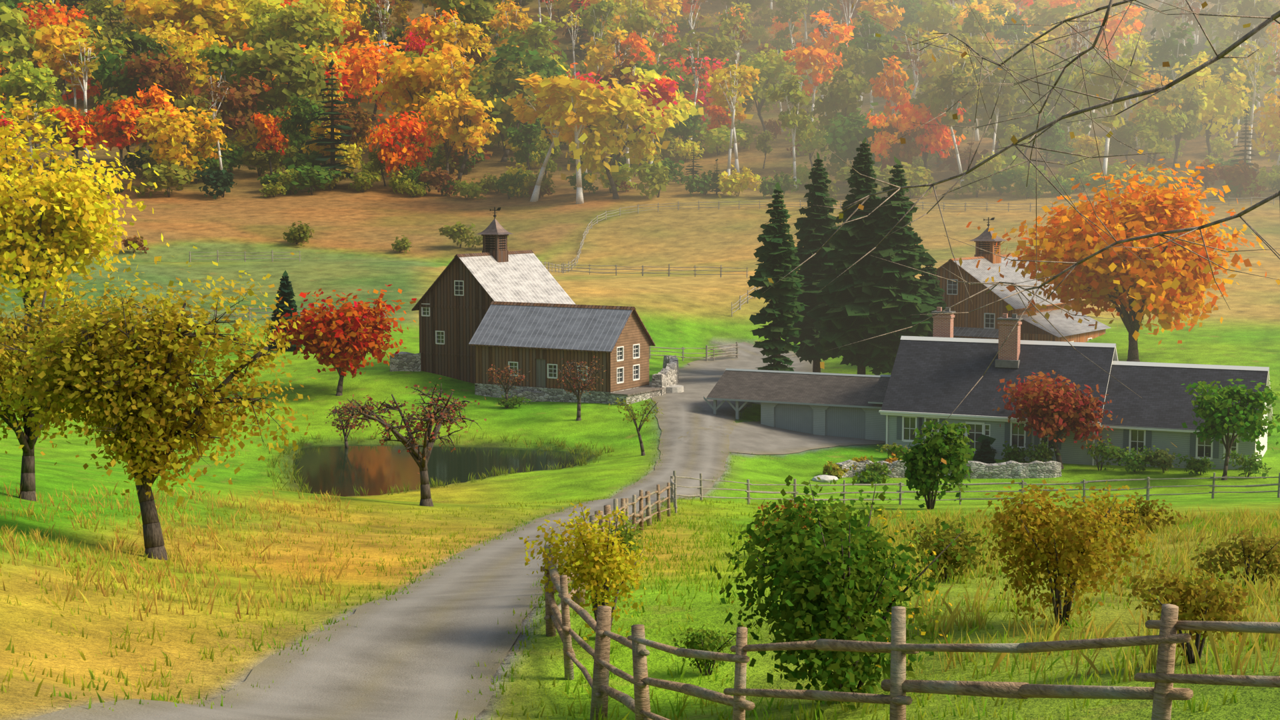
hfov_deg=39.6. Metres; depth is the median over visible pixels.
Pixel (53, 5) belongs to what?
round forest tree
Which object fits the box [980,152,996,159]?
forest shrub
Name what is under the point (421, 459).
pond tree
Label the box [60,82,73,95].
forest shrub
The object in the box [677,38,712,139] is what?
bare forest tree
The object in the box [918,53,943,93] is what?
forest tree
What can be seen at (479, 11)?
round forest tree
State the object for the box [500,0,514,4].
birch tree
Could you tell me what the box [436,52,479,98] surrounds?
birch tree
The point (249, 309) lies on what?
paddock fence
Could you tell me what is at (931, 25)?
birch tree
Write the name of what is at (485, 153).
forest shrub
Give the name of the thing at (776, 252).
yard pine
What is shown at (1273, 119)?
round forest tree
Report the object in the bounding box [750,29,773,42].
forest shrub
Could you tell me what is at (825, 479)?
boulder
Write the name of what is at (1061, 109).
round forest tree
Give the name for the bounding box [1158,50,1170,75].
forest tree
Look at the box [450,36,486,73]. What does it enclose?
round forest tree
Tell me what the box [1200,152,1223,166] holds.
forest shrub
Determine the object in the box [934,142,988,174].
forest shrub
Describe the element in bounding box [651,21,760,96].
round forest tree
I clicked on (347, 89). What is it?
round forest tree
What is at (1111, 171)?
forest shrub
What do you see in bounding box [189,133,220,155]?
forest shrub
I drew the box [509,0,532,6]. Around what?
forest shrub
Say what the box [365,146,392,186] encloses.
forest tree
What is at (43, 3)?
forest tree
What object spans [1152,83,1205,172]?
forest tree
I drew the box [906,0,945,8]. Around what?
forest tree
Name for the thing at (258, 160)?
forest shrub
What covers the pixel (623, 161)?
forest shrub
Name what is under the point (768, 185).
forest shrub
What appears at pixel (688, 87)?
round forest tree
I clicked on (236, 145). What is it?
forest shrub
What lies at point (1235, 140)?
bare forest tree
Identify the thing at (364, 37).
round forest tree
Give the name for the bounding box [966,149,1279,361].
orange maple tree
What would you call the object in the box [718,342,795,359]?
road
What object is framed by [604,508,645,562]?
green fence shrub
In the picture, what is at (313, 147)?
forest tree
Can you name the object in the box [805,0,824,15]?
forest shrub
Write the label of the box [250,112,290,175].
tree
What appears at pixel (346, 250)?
terrain
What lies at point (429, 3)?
round forest tree
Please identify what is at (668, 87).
tree
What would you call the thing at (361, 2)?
round forest tree
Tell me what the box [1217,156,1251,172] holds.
forest shrub
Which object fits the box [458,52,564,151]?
round forest tree
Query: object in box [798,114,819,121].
forest shrub
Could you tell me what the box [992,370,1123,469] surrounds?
tree
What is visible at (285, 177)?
shrub
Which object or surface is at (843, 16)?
forest shrub
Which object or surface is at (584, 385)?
pond tree
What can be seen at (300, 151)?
forest shrub
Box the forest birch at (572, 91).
[529,64,641,203]
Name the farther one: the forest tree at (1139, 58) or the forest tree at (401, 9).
the forest tree at (401, 9)
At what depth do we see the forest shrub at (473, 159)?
308.10 m
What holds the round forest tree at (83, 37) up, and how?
on the terrain
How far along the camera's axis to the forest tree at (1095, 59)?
305.93 m
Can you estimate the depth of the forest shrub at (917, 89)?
348.90 m
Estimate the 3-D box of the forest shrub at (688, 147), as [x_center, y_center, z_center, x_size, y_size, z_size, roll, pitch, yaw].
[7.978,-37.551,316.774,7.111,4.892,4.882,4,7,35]
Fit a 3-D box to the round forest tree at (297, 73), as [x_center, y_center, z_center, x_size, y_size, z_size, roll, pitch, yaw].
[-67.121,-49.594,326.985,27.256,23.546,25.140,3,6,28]
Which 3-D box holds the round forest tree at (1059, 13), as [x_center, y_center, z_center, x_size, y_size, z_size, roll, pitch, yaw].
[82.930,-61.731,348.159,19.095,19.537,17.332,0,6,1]
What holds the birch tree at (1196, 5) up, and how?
on the terrain
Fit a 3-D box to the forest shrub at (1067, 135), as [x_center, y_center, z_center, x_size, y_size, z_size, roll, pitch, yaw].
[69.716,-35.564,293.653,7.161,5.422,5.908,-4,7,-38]
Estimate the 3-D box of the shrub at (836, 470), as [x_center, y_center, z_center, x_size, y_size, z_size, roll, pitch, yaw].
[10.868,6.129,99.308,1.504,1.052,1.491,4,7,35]
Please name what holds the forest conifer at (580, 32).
on the terrain
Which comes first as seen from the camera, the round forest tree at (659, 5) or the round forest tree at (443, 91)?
the round forest tree at (443, 91)
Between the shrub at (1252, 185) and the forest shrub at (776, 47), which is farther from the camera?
the forest shrub at (776, 47)
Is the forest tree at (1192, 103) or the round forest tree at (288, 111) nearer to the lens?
the forest tree at (1192, 103)
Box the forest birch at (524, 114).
[506,73,585,201]
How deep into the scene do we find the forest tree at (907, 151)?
273.20 m
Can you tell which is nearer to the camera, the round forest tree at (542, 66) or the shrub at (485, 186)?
the shrub at (485, 186)
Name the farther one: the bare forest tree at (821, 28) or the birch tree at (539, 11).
the birch tree at (539, 11)
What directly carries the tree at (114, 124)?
on the terrain
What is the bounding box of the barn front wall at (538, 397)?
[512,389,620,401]
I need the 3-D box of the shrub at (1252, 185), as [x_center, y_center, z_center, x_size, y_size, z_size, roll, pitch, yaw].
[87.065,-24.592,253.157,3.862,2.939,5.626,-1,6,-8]
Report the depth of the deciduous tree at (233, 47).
390.91 m
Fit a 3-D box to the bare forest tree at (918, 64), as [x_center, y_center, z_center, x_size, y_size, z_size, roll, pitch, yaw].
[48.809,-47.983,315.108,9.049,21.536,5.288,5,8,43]
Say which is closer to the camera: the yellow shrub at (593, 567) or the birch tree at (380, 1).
the yellow shrub at (593, 567)
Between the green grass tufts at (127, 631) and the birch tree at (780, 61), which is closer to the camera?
the green grass tufts at (127, 631)
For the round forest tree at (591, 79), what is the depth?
326.68 m
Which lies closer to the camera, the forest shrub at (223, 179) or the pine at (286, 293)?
the pine at (286, 293)
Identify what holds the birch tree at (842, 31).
on the terrain
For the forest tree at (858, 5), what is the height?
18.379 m
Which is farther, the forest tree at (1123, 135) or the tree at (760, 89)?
the tree at (760, 89)
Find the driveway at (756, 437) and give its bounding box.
[678,421,885,454]
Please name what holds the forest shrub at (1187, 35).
on the terrain
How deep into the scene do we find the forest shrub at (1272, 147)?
287.59 m
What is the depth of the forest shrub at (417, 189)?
287.52 m
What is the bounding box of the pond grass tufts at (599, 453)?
[264,427,613,495]
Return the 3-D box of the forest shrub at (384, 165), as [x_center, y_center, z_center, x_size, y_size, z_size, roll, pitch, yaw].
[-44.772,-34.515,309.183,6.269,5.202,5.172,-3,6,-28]
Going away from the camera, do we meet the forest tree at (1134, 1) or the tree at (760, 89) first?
the tree at (760, 89)
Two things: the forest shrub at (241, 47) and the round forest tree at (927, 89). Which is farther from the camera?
the forest shrub at (241, 47)
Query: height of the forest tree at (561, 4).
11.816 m
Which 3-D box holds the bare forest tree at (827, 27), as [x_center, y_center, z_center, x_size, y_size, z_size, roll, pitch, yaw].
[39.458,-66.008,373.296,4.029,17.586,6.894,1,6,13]
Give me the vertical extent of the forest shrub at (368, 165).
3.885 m
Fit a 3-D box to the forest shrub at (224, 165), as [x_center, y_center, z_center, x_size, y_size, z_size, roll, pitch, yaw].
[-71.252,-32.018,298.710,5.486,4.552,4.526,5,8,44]
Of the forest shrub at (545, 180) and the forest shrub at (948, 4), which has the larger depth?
the forest shrub at (948, 4)
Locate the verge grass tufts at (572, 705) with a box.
[30,496,1152,719]
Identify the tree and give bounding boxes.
[0,0,30,17]
[0,2,40,109]
[0,40,55,104]
[0,48,68,148]
[0,50,9,101]
[0,77,169,349]
[0,111,19,151]
[0,246,334,559]
[0,258,131,501]
[17,0,97,76]
[20,0,59,15]
[20,0,67,29]
[28,100,117,156]
[29,24,108,83]
[38,43,99,109]
[48,0,79,12]
[52,38,105,160]
[59,0,88,31]
[62,57,108,105]
[68,16,145,54]
[76,0,125,38]
[78,46,183,115]
[79,28,111,38]
[86,0,103,15]
[86,33,133,109]
[93,88,153,171]
[98,40,191,109]
[104,0,209,55]
[112,24,177,60]
[120,0,125,31]
[121,96,232,190]
[147,20,239,98]
[168,0,193,67]
[172,0,261,45]
[174,66,272,141]
[174,87,227,142]
[176,17,239,49]
[195,25,341,127]
[195,36,257,141]
[199,72,234,169]
[215,42,277,87]
[226,40,239,48]
[230,0,286,45]
[231,0,355,66]
[240,78,287,113]
[240,84,270,145]
[252,106,295,163]
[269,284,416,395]
[274,44,359,115]
[275,92,328,153]
[278,101,303,136]
[280,0,298,7]
[280,0,321,32]
[282,0,345,9]
[294,0,375,51]
[294,32,322,49]
[294,36,349,105]
[300,121,341,164]
[312,12,370,57]
[314,101,379,163]
[317,43,369,102]
[325,0,348,13]
[325,396,375,447]
[334,378,486,506]
[342,114,375,162]
[345,0,353,8]
[346,0,411,31]
[348,30,481,126]
[359,0,394,51]
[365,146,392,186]
[366,103,445,177]
[367,0,399,82]
[369,0,391,45]
[378,0,395,51]
[386,22,412,52]
[388,0,413,30]
[395,1,465,51]
[402,45,451,62]
[411,90,489,173]
[416,8,475,41]
[417,60,511,133]
[418,142,439,169]
[419,0,445,13]
[421,3,423,18]
[422,0,449,7]
[426,9,447,25]
[433,0,509,37]
[434,94,480,105]
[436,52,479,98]
[446,14,464,42]
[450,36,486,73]
[451,23,496,66]
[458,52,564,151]
[470,34,579,129]
[482,5,533,65]
[486,364,529,407]
[487,0,519,37]
[492,0,513,7]
[494,0,504,39]
[497,13,564,60]
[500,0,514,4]
[502,118,544,173]
[515,30,568,59]
[518,0,521,13]
[533,68,571,138]
[538,0,557,23]
[540,0,559,30]
[542,46,575,78]
[547,0,571,22]
[554,356,606,420]
[558,9,583,78]
[565,62,615,143]
[567,0,682,44]
[574,0,621,46]
[576,28,627,82]
[576,78,587,173]
[594,58,645,181]
[604,35,636,65]
[606,0,653,49]
[608,397,663,455]
[610,51,683,159]
[610,60,703,163]
[612,56,659,74]
[613,30,660,70]
[622,6,676,55]
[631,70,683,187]
[650,47,728,121]
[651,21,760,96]
[652,10,671,67]
[654,53,706,126]
[664,102,710,156]
[668,65,703,97]
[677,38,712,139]
[686,0,711,33]
[692,0,777,37]
[703,57,760,172]
[704,98,735,147]
[713,3,751,61]
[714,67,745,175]
[725,22,751,63]
[726,2,753,52]
[733,89,754,123]
[739,48,773,81]
[752,130,775,168]
[756,42,779,54]
[758,74,822,188]
[760,43,799,131]
[764,8,806,42]
[768,27,793,69]
[770,0,772,9]
[772,0,814,63]
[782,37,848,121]
[784,116,831,167]
[786,37,808,82]
[802,0,847,32]
[804,0,816,41]
[806,64,870,165]
[808,10,855,115]
[810,6,839,98]
[814,102,887,186]
[818,2,837,72]
[829,35,871,81]
[836,0,864,35]
[844,28,897,114]
[848,0,884,11]
[848,0,905,98]
[848,10,891,107]
[854,0,899,35]
[858,38,922,121]
[868,55,915,117]
[880,120,931,165]
[892,28,931,98]
[892,70,981,167]
[898,24,934,98]
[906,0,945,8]
[906,0,1001,55]
[906,14,953,57]
[916,0,967,55]
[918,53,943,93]
[920,30,979,149]
[926,58,983,188]
[943,0,958,15]
[944,7,1009,63]
[948,24,1006,140]
[950,0,1008,52]
[960,38,1055,152]
[964,0,1023,64]
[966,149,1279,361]
[967,0,1023,19]
[975,60,1019,154]
[983,100,1058,159]
[991,3,1022,48]
[991,20,1037,57]
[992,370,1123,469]
[997,123,1029,157]
[1000,30,1049,103]
[1001,37,1041,101]
[1002,16,1033,49]
[1002,41,1125,161]
[1007,0,1033,17]
[1011,0,1099,65]
[1019,0,1051,25]
[1030,110,1069,175]
[1037,15,1080,70]
[1047,46,1108,136]
[1052,48,1153,195]
[1055,22,1087,131]
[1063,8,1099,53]
[1069,10,1101,124]
[1076,46,1111,136]
[1077,0,1095,31]
[1077,2,1105,33]
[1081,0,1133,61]
[1090,4,1145,109]
[1104,118,1139,173]
[1110,6,1147,57]
[1112,0,1135,13]
[1114,29,1156,147]
[1118,32,1160,106]
[1128,70,1184,167]
[1129,100,1191,173]
[1136,36,1161,60]
[1139,34,1174,74]
[1144,0,1189,39]
[1144,22,1198,140]
[1150,0,1163,38]
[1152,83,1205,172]
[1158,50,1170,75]
[1164,51,1258,155]
[1170,0,1201,55]
[1173,0,1237,49]
[1174,36,1279,140]
[1177,40,1248,98]
[1181,378,1279,480]
[1182,0,1195,44]
[1187,0,1208,44]
[1198,0,1251,55]
[1213,1,1231,16]
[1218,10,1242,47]
[1226,0,1259,61]
[1226,44,1259,145]
[1230,0,1279,111]
[1237,41,1267,163]
[1248,78,1279,161]
[1252,2,1279,43]
[1254,0,1279,19]
[1258,124,1279,155]
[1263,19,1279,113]
[1265,20,1279,63]
[1265,57,1279,166]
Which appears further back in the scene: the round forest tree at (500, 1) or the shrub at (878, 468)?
the round forest tree at (500, 1)
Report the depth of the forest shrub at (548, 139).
329.91 m
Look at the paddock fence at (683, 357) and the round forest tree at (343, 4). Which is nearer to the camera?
the paddock fence at (683, 357)
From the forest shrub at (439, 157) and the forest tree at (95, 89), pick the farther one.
the forest tree at (95, 89)
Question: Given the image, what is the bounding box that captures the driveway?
[27,356,812,719]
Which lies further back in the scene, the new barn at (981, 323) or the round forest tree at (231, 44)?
the round forest tree at (231, 44)
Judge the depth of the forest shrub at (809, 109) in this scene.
350.68 m
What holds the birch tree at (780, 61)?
on the terrain
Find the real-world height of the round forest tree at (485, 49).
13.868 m
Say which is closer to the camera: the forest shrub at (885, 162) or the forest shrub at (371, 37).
the forest shrub at (885, 162)
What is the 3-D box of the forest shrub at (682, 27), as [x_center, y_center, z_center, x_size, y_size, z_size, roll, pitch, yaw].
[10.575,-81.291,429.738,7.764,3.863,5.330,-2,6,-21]
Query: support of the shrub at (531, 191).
on the terrain
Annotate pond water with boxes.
[292,444,588,496]
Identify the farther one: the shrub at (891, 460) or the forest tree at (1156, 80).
the forest tree at (1156, 80)
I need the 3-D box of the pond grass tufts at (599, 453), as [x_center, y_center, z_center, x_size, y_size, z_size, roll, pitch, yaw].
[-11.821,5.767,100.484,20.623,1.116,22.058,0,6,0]
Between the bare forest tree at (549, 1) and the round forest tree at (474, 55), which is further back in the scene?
the bare forest tree at (549, 1)
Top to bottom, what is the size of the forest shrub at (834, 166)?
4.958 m
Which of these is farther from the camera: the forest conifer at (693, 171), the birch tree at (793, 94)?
the forest conifer at (693, 171)
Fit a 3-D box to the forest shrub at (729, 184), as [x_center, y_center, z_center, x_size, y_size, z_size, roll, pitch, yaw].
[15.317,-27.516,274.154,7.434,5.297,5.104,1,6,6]
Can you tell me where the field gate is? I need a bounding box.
[706,342,737,361]
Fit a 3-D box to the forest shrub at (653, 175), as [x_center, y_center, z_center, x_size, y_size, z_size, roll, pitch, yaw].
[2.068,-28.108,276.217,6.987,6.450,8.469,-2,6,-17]
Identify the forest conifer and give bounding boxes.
[303,58,361,188]
[561,0,592,57]
[684,144,703,178]
[704,158,722,194]
[1131,27,1165,96]
[1229,109,1259,175]
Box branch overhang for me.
[762,0,1279,464]
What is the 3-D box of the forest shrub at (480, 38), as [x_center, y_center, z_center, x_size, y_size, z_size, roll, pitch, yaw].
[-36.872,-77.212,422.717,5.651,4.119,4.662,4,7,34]
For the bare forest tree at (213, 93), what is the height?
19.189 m
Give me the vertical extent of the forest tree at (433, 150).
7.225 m
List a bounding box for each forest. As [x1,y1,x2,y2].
[6,61,53,133]
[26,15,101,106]
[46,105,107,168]
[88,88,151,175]
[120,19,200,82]
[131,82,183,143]
[192,33,216,72]
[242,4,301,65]
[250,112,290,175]
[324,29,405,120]
[404,31,433,56]
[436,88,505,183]
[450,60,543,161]
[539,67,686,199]
[569,0,596,18]
[652,22,679,45]
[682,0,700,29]
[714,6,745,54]
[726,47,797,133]
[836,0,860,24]
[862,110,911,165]
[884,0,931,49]
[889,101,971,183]
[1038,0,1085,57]
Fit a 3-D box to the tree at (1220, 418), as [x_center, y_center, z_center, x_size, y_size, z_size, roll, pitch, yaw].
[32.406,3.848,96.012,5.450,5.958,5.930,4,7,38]
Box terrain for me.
[0,0,1279,719]
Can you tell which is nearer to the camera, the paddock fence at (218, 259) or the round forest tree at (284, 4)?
the paddock fence at (218, 259)
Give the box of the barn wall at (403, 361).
[390,351,420,371]
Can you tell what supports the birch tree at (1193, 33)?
on the terrain
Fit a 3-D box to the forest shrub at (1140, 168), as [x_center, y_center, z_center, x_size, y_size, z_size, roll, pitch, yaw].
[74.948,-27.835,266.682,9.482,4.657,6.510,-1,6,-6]
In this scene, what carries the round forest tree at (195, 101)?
on the terrain
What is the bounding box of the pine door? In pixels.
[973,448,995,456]
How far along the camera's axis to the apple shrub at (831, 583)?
20.19 m
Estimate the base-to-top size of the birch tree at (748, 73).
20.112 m
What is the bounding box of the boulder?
[811,474,838,482]
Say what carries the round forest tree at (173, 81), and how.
on the terrain
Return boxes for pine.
[266,270,304,351]
[746,182,807,371]
[784,152,842,372]
[806,137,908,374]
[853,156,945,375]
[918,252,954,336]
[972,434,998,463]
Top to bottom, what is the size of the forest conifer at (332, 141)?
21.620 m
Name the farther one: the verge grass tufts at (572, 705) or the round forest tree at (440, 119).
the round forest tree at (440, 119)
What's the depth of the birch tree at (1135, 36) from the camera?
312.39 m
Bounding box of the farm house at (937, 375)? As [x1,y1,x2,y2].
[878,306,1272,469]
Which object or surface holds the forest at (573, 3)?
on the terrain
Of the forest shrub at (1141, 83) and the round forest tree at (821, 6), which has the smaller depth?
the forest shrub at (1141, 83)
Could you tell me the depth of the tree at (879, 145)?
274.59 m
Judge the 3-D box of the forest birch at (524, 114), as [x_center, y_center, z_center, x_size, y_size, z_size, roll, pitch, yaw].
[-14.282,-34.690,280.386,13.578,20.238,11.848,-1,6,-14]
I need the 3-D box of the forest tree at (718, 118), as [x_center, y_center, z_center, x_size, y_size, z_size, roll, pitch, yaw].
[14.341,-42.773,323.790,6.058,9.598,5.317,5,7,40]
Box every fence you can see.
[44,304,386,325]
[188,250,301,261]
[541,196,1273,272]
[541,482,1279,719]
[562,262,748,277]
[649,344,739,360]
[670,470,1279,513]
[730,286,762,316]
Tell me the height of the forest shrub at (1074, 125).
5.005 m
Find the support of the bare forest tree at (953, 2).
on the terrain
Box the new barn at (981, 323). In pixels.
[934,217,1111,342]
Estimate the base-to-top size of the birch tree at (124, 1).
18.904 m
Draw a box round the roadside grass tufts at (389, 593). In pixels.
[34,400,776,719]
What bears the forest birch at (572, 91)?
on the terrain
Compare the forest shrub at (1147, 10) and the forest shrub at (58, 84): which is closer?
the forest shrub at (58, 84)
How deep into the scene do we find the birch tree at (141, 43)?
338.34 m
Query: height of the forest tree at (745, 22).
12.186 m
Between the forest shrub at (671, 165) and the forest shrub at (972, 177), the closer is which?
the forest shrub at (972, 177)
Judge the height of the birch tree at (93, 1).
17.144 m
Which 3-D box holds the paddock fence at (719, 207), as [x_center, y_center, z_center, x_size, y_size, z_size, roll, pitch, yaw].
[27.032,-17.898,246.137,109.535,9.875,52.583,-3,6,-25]
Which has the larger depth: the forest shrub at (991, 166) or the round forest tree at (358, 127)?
the round forest tree at (358, 127)
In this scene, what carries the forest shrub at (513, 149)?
on the terrain
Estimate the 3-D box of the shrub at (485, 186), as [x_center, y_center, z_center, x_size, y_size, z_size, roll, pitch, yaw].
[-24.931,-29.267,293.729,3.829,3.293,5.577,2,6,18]
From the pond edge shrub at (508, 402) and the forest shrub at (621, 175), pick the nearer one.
the pond edge shrub at (508, 402)
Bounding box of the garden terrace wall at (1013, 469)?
[835,459,1061,478]
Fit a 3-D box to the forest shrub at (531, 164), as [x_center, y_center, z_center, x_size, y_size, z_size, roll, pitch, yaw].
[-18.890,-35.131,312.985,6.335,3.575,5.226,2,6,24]
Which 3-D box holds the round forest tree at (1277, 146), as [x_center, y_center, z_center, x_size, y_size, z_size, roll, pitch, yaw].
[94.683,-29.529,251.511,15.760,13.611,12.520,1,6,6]
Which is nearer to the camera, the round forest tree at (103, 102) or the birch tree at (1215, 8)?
the round forest tree at (103, 102)
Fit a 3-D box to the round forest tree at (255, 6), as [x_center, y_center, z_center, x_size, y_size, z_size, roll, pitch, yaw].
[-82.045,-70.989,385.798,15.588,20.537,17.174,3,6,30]
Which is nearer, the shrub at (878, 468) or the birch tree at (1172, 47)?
the shrub at (878, 468)
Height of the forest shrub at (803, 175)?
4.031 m
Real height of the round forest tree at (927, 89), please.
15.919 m
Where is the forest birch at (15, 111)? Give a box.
[9,98,55,175]
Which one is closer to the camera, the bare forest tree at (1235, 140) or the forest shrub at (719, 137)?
the bare forest tree at (1235, 140)
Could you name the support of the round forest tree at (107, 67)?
on the terrain
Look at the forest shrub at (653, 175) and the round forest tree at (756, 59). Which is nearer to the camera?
the forest shrub at (653, 175)
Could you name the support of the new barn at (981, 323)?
on the terrain
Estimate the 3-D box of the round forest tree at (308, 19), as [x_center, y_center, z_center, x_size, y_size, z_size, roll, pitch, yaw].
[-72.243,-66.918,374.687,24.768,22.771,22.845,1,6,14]
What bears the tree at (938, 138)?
on the terrain
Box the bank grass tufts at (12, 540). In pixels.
[0,480,352,620]
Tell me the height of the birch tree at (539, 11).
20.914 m
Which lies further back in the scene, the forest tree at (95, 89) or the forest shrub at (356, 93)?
the forest shrub at (356, 93)
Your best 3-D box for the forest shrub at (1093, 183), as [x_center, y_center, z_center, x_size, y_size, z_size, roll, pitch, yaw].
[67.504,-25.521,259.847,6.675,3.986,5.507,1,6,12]
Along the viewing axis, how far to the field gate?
153.88 m
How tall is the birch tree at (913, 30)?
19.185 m
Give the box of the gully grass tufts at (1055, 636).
[860,504,1279,681]
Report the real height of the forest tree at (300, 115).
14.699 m
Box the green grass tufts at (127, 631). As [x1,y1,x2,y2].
[0,500,471,696]
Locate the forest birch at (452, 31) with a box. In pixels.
[424,16,481,66]
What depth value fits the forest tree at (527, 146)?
295.49 m
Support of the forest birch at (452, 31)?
on the terrain
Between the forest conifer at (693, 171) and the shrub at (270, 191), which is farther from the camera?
the forest conifer at (693, 171)
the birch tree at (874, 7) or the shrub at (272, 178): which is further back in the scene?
the birch tree at (874, 7)
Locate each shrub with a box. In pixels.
[41,154,77,179]
[46,73,64,89]
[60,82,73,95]
[66,0,87,12]
[88,82,104,103]
[94,173,118,195]
[114,182,124,193]
[120,234,148,253]
[122,146,157,171]
[125,18,136,29]
[130,160,201,197]
[133,146,187,177]
[184,152,219,183]
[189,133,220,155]
[194,166,237,199]
[209,156,230,171]
[213,138,244,153]
[214,142,249,171]
[228,127,263,148]
[231,43,242,48]
[240,146,285,175]
[257,172,283,186]
[258,180,286,197]
[272,142,303,165]
[272,168,302,194]
[279,162,341,195]
[282,148,326,172]
[282,220,314,245]
[296,145,309,154]
[316,168,345,191]
[336,140,362,173]
[339,94,358,110]
[348,89,373,97]
[348,169,381,192]
[358,158,384,177]
[362,0,395,17]
[364,32,387,52]
[364,158,389,173]
[386,166,431,193]
[391,235,411,253]
[396,177,427,197]
[399,136,443,165]
[400,158,427,170]
[400,162,431,195]
[418,166,460,195]
[428,150,459,172]
[430,151,453,171]
[433,146,492,173]
[438,221,481,249]
[440,178,457,195]
[450,178,488,199]
[451,149,485,174]
[473,236,509,246]
[475,30,495,42]
[475,173,497,192]
[485,130,507,147]
[485,173,506,193]
[492,392,533,407]
[493,27,528,39]
[495,170,529,199]
[500,162,535,197]
[500,166,541,196]
[503,136,542,164]
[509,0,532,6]
[517,151,541,169]
[518,502,655,639]
[521,170,555,197]
[527,184,553,198]
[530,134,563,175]
[536,124,566,145]
[561,18,592,39]
[562,0,573,13]
[565,171,598,193]
[568,150,593,164]
[578,59,595,72]
[596,162,638,193]
[602,24,611,37]
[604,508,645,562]
[607,152,631,166]
[608,129,625,143]
[609,28,628,39]
[609,180,631,191]
[616,119,641,133]
[630,158,673,199]
[640,147,667,161]
[642,157,690,184]
[650,131,688,160]
[669,135,704,161]
[670,17,699,30]
[671,622,740,675]
[674,8,715,29]
[682,137,704,156]
[684,168,723,195]
[688,120,721,141]
[696,124,747,155]
[706,106,730,117]
[707,455,997,718]
[714,164,762,197]
[725,120,759,149]
[730,508,951,689]
[731,48,755,65]
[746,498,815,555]
[749,24,769,42]
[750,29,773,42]
[755,7,778,25]
[758,170,801,199]
[762,118,781,139]
[774,45,791,53]
[785,60,803,77]
[786,138,807,155]
[790,162,813,185]
[796,60,833,84]
[797,75,829,95]
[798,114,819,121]
[802,94,819,113]
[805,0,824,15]
[821,158,853,183]
[822,460,849,478]
[824,174,839,198]
[835,164,891,197]
[839,11,853,25]
[842,182,855,192]
[852,455,869,473]
[852,470,889,483]
[864,460,891,479]
[874,161,933,193]
[875,442,911,460]
[878,156,907,171]
[882,168,933,198]
[884,452,901,470]
[891,420,975,509]
[902,517,998,581]
[906,84,920,98]
[906,156,932,170]
[910,137,948,165]
[914,176,937,193]
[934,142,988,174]
[946,1,962,11]
[948,169,993,198]
[948,466,973,475]
[951,131,970,142]
[973,151,1005,188]
[976,479,1161,628]
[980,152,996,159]
[987,168,1025,194]
[994,129,1015,155]
[994,154,1030,172]
[996,41,1007,61]
[1001,440,1029,463]
[1006,163,1051,187]
[1006,172,1045,195]
[1013,184,1038,197]
[1014,172,1054,197]
[1014,176,1043,198]
[1019,439,1061,461]
[1039,139,1093,163]
[1040,175,1074,196]
[1044,172,1075,192]
[1055,152,1108,180]
[1060,121,1083,135]
[1062,130,1077,151]
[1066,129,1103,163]
[1066,172,1097,192]
[1074,173,1091,190]
[1078,172,1124,196]
[1080,136,1110,157]
[1084,434,1131,470]
[1092,50,1109,63]
[1094,23,1107,33]
[1097,158,1127,177]
[1102,492,1187,534]
[1107,159,1172,189]
[1112,445,1163,473]
[1116,562,1254,663]
[1120,171,1155,189]
[1130,77,1181,99]
[1132,0,1152,15]
[1140,0,1158,4]
[1146,448,1175,472]
[1153,174,1187,193]
[1159,138,1187,159]
[1174,17,1187,26]
[1174,21,1191,40]
[1174,453,1215,475]
[1184,34,1219,58]
[1185,158,1226,190]
[1189,524,1279,587]
[1196,118,1218,131]
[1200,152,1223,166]
[1204,133,1237,157]
[1216,160,1266,197]
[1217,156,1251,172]
[1220,447,1271,478]
[1221,173,1261,192]
[1222,180,1244,197]
[1226,105,1257,127]
[1237,178,1265,195]
[1252,164,1279,191]
[1257,131,1279,153]
[1260,64,1278,85]
[1268,177,1279,191]
[1269,158,1279,176]
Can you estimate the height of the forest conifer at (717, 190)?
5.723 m
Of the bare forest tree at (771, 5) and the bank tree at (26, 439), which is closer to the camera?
the bank tree at (26, 439)
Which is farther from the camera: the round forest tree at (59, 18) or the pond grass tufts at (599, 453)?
the round forest tree at (59, 18)
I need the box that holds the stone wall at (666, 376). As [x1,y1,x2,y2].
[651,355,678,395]
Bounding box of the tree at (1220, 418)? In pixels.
[1181,378,1279,480]
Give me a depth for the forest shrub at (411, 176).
289.98 m
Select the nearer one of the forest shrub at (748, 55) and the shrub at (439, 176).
the shrub at (439, 176)
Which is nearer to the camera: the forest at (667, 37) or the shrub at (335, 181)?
the shrub at (335, 181)
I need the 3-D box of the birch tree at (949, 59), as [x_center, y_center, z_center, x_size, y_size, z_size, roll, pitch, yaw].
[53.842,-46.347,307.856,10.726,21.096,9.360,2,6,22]
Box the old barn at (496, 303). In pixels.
[411,207,663,404]
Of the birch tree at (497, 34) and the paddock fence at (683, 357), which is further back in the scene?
the birch tree at (497, 34)
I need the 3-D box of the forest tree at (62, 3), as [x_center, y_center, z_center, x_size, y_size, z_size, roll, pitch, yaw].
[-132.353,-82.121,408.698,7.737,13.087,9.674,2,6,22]
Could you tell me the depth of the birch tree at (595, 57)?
343.39 m
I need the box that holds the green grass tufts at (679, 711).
[564,506,1279,719]
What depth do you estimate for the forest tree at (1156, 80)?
278.17 m
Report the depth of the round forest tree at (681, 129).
318.40 m
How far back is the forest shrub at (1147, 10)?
397.67 m
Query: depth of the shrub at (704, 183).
276.38 m

